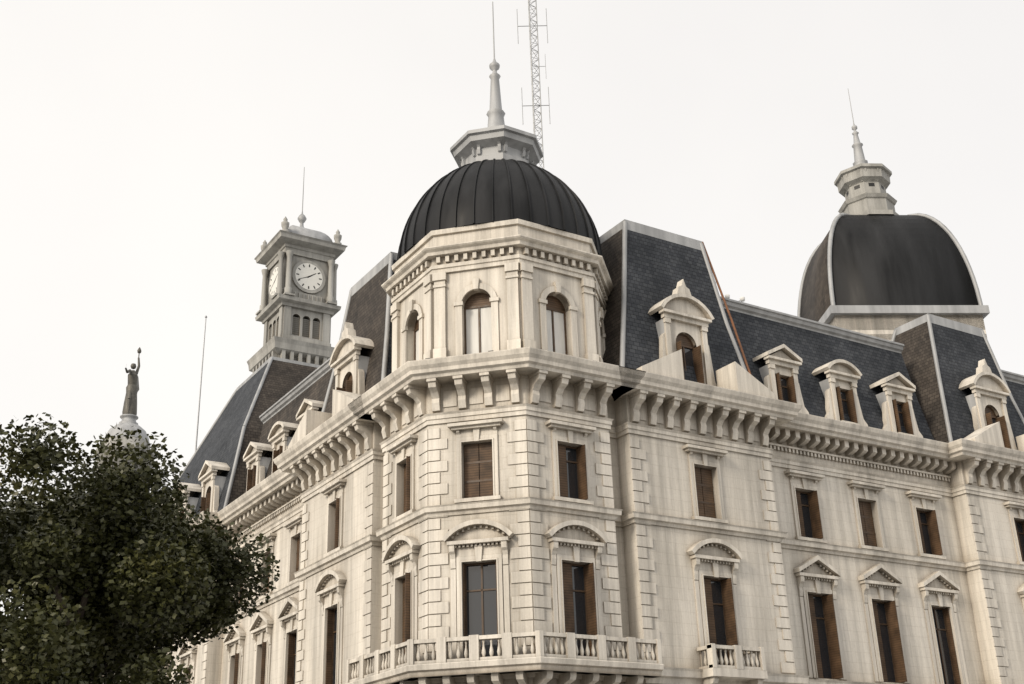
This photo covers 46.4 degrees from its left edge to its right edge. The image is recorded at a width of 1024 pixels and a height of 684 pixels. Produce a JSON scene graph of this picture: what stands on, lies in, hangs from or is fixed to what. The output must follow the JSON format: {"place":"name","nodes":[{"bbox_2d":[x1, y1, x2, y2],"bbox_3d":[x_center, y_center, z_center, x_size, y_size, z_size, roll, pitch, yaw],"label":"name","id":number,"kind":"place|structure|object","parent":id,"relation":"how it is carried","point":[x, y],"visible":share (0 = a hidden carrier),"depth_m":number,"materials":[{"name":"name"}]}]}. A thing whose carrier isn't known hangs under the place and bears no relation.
{"place":"outdoors","nodes":[
{"label":"outdoors","id":0,"kind":"place"},
{"bbox_2d":[0,0,1023,617],"label":"sky","id":1,"kind":"structure","parent":0,"point":[151,150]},
{"bbox_2d":[129,347,1023,683],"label":"building","id":2,"kind":"structure","parent":0,"point":[527,515],"depth_m":48.04,"materials":[{"name":"white stone"}]},
{"bbox_2d":[381,2,613,371],"bbox_3d":[-0.729,-7.139,54.059,10.219,21.060,10.219,12,-27,-29],"label":"domed turret","id":3,"kind":"object","parent":2,"relation":"on","point":[500,248],"visible":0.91,"depth_m":48.91,"materials":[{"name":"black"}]},
{"bbox_2d":[162,219,1023,522],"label":"roofs","id":4,"kind":"structure","parent":2,"relation":"on","point":[934,377],"depth_m":57.70,"materials":[{"name":"stone"}]},
{"bbox_2d":[247,167,346,372],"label":"clock tower","id":5,"kind":"structure","parent":4,"relation":"on","point":[299,309],"depth_m":81.25,"materials":[{"name":"white stone"}]},
{"bbox_2d":[797,90,989,340],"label":"dome","id":6,"kind":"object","parent":4,"relation":"on","point":[877,265],"visible":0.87,"depth_m":69.37,"materials":[{"name":"metal"}]},
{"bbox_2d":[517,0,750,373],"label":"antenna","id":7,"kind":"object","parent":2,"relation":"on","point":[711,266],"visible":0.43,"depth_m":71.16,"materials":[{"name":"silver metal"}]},
{"bbox_3d":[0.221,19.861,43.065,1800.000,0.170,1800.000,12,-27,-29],"label":"ground","id":8,"kind":"structure","parent":0,"visible":0},
{"bbox_2d":[0,412,279,683],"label":"tree","id":9,"kind":"object","parent":8,"relation":"on","point":[140,543],"depth_m":27.50,"materials":[{"name":"green plant"}]},
{"bbox_2d":[96,316,206,499],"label":"statue","id":10,"kind":"object","parent":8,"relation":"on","point":[129,417],"visible":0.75,"depth_m":106.83,"materials":[{"name":"stone"}]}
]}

